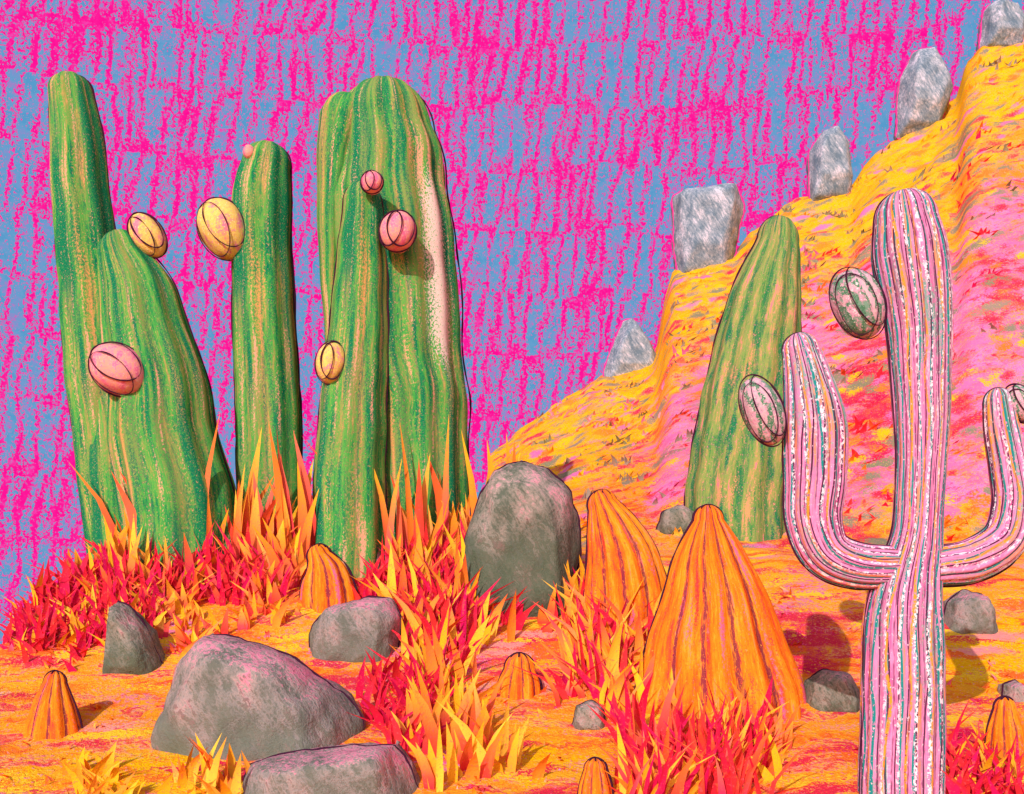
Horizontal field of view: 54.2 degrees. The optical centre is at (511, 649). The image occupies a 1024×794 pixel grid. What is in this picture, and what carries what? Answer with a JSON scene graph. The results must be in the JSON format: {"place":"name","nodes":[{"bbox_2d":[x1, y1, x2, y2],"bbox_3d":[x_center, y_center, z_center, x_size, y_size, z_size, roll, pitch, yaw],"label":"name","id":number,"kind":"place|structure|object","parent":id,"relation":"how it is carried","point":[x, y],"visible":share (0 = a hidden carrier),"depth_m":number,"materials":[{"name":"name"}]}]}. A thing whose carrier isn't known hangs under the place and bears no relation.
{"place":"outdoors","nodes":[
{"label":"outdoors","id":0,"kind":"place"},
{"bbox_2d":[0,0,1023,644],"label":"sky","id":1,"kind":"structure","parent":0,"point":[582,142],"depth_m":98.81,"materials":[{"name":"multicoloured paint"}]},
{"bbox_2d":[0,39,1023,793],"bbox_3d":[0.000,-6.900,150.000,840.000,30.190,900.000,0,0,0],"label":"ground","id":2,"kind":"structure","parent":0,"point":[816,615],"depth_m":14.75,"materials":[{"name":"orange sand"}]},
{"bbox_2d":[23,670,82,739],"bbox_3d":[-3.740,0.550,8.174,0.502,0.780,0.470,0,0,0],"label":"ribbed cactus","id":3,"kind":"object","parent":2,"relation":"on","point":[54,712],"visible":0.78,"depth_m":8.05,"materials":[{"name":"orange plant"}]},
{"bbox_2d":[102,601,164,674],"bbox_3d":[-3.584,-0.013,9.528,0.588,0.916,0.629,0,0,0],"label":"boulder","id":4,"kind":"object","parent":2,"relation":"on","point":[133,646],"visible":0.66,"depth_m":9.27,"materials":[{"name":"stone"}]},
{"bbox_2d":[47,71,236,571],"bbox_3d":[-4.495,-3.862,12.097,2.562,6.622,1.613,0,0,0],"label":"saguaro cactus","id":5,"kind":"object","parent":2,"relation":"on","point":[141,406],"visible":0.91,"depth_m":11.83,"materials":[{"name":"green plant"}]},
{"bbox_2d":[196,140,302,521],"bbox_3d":[-3.293,-3.535,12.641,1.333,5.817,0.827,0,0,-16],"label":"saguaro cactus","id":6,"kind":"object","parent":2,"relation":"on","point":[246,230],"visible":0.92,"depth_m":12.37,"materials":[{"name":"green plant"}]},
{"bbox_2d":[150,633,365,760],"bbox_3d":[-2.038,0.620,8.167,1.685,1.518,1.296,0,0,0],"label":"boulder","id":7,"kind":"object","parent":2,"relation":"on","point":[253,701],"visible":0.69,"depth_m":7.59,"materials":[{"name":"stone"}]},
{"bbox_2d":[299,543,358,612],"bbox_3d":[-1.984,-0.582,10.900,0.648,1.166,0.633,0,0,31],"label":"ribbed cactus","id":8,"kind":"object","parent":2,"relation":"on","point":[326,580],"visible":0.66,"depth_m":10.69,"materials":[{"name":"orange plant"}]},
{"bbox_2d":[242,740,419,793],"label":"boulder","id":9,"kind":"object","parent":2,"relation":"on","point":[364,768],"visible":0.97,"depth_m":6.69,"materials":[{"name":"stone"}]},
{"bbox_2d":[308,595,401,662],"bbox_3d":[-1.539,-0.076,9.858,0.932,0.928,0.718,0,0,0],"label":"boulder","id":10,"kind":"object","parent":2,"relation":"on","point":[347,631],"visible":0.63,"depth_m":9.54,"materials":[{"name":"stone"}]},
{"bbox_2d":[376,552,380,568],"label":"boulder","id":11,"kind":"object","parent":2,"relation":"on","point":[378,556],"visible":0.08,"depth_m":11.70,"materials":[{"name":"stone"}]},
{"bbox_2d":[312,76,471,577],"bbox_3d":[-1.596,-3.887,12.388,1.689,6.607,2.267,0,0,32],"label":"saguaro cactus","id":12,"kind":"object","parent":2,"relation":"on","point":[389,357],"visible":0.91,"depth_m":11.94,"materials":[{"name":"green plant"}]},
{"bbox_2d":[0,414,1023,793],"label":"desert grass","id":13,"kind":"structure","parent":2,"relation":"on","point":[422,582],"depth_m":9.57,"materials":[{"name":"orange plant"}]},
{"bbox_2d":[497,652,542,699],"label":"ribbed cactus","id":14,"kind":"object","parent":2,"relation":"on","point":[524,685],"visible":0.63,"depth_m":8.82,"materials":[{"name":"orange plant"}]},
{"bbox_2d":[463,460,581,616],"bbox_3d":[0.102,-0.911,10.942,1.376,2.342,1.152,0,0,0],"label":"boulder","id":15,"kind":"object","parent":2,"relation":"on","point":[523,530],"visible":0.56,"depth_m":10.42,"materials":[{"name":"stone"}]},
{"bbox_2d":[572,699,605,729],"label":"boulder","id":16,"kind":"object","parent":2,"relation":"on","point":[585,717],"visible":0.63,"depth_m":8.15,"materials":[{"name":"stone"}]},
{"bbox_2d":[577,756,613,793],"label":"ribbed cactus","id":17,"kind":"object","parent":2,"relation":"on","point":[594,776],"visible":0.99,"depth_m":6.83,"materials":[{"name":"orange plant"}]},
{"bbox_2d":[583,489,666,632],"bbox_3d":[1.158,-0.560,10.083,0.971,2.129,0.922,0,0,0],"label":"ribbed cactus","id":18,"kind":"object","parent":2,"relation":"on","point":[622,558],"visible":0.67,"depth_m":9.82,"materials":[{"name":"orange plant"}]},
{"bbox_2d":[603,318,655,376],"bbox_3d":[3.571,-8.712,29.602,1.820,2.199,1.429,0,0,0],"label":"boulder","id":19,"kind":"object","parent":2,"relation":"on","point":[632,348],"visible":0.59,"depth_m":28.94,"materials":[{"name":"stone"}]},
{"bbox_2d":[656,505,693,533],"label":"boulder","id":20,"kind":"object","parent":2,"relation":"on","point":[672,518],"visible":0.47,"depth_m":13.54,"materials":[{"name":"stone"}]},
{"bbox_2d":[670,183,744,272],"bbox_3d":[5.805,-12.217,29.707,2.224,3.148,1.849,0,0,0],"label":"boulder","id":21,"kind":"object","parent":2,"relation":"on","point":[707,223],"visible":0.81,"depth_m":28.93,"materials":[{"name":"stone"}]},
{"bbox_2d":[634,504,806,727],"bbox_3d":[1.821,-0.071,8.868,1.633,2.449,1.600,0,0,0],"label":"ribbed cactus","id":22,"kind":"object","parent":2,"relation":"on","point":[715,618],"visible":0.73,"depth_m":8.45,"materials":[{"name":"orange plant"}]},
{"bbox_2d":[684,215,801,541],"bbox_3d":[3.185,-3.356,13.902,1.692,5.369,1.416,0,0,0],"label":"saguaro cactus","id":23,"kind":"object","parent":2,"relation":"on","point":[734,475],"visible":0.69,"depth_m":13.42,"materials":[{"name":"green plant"}]},
{"bbox_2d":[806,126,852,200],"bbox_3d":[9.421,-14.276,29.696,1.319,2.505,1.419,0,0,0],"label":"boulder","id":24,"kind":"object","parent":2,"relation":"on","point":[829,169],"visible":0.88,"depth_m":29.11,"materials":[{"name":"stone"}]},
{"bbox_2d":[804,668,859,712],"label":"boulder","id":25,"kind":"object","parent":2,"relation":"on","point":[827,690],"visible":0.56,"depth_m":8.51,"materials":[{"name":"stone"}]},
{"bbox_2d":[738,188,1023,793],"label":"armed cactus","id":26,"kind":"object","parent":2,"relation":"on","point":[910,570],"visible":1,"depth_m":6.73,"materials":[{"name":"pink plant"}]},
{"bbox_2d":[893,47,952,139],"bbox_3d":[12.173,-16.435,29.700,1.646,2.758,1.633,0,0,0],"label":"boulder","id":27,"kind":"object","parent":2,"relation":"on","point":[924,89],"visible":0.88,"depth_m":29.08,"materials":[{"name":"stone"}]},
{"bbox_2d":[943,589,997,633],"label":"boulder","id":28,"kind":"object","parent":2,"relation":"on","point":[966,611],"visible":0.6,"depth_m":10.11,"materials":[{"name":"stone"}]},
{"bbox_2d":[976,0,1023,51],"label":"boulder","id":29,"kind":"object","parent":2,"relation":"on","point":[1001,22],"visible":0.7,"depth_m":29.12,"materials":[{"name":"stone"}]},
{"bbox_2d":[984,695,1023,765],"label":"ribbed cactus","id":30,"kind":"object","parent":2,"relation":"on","point":[1005,723],"visible":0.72,"depth_m":7.48,"materials":[{"name":"orange plant"}]},
{"bbox_2d":[998,679,1023,701],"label":"boulder","id":31,"kind":"object","parent":2,"relation":"on","point":[1013,689],"visible":0.56,"depth_m":8.73,"materials":[{"name":"stone"}]}
]}

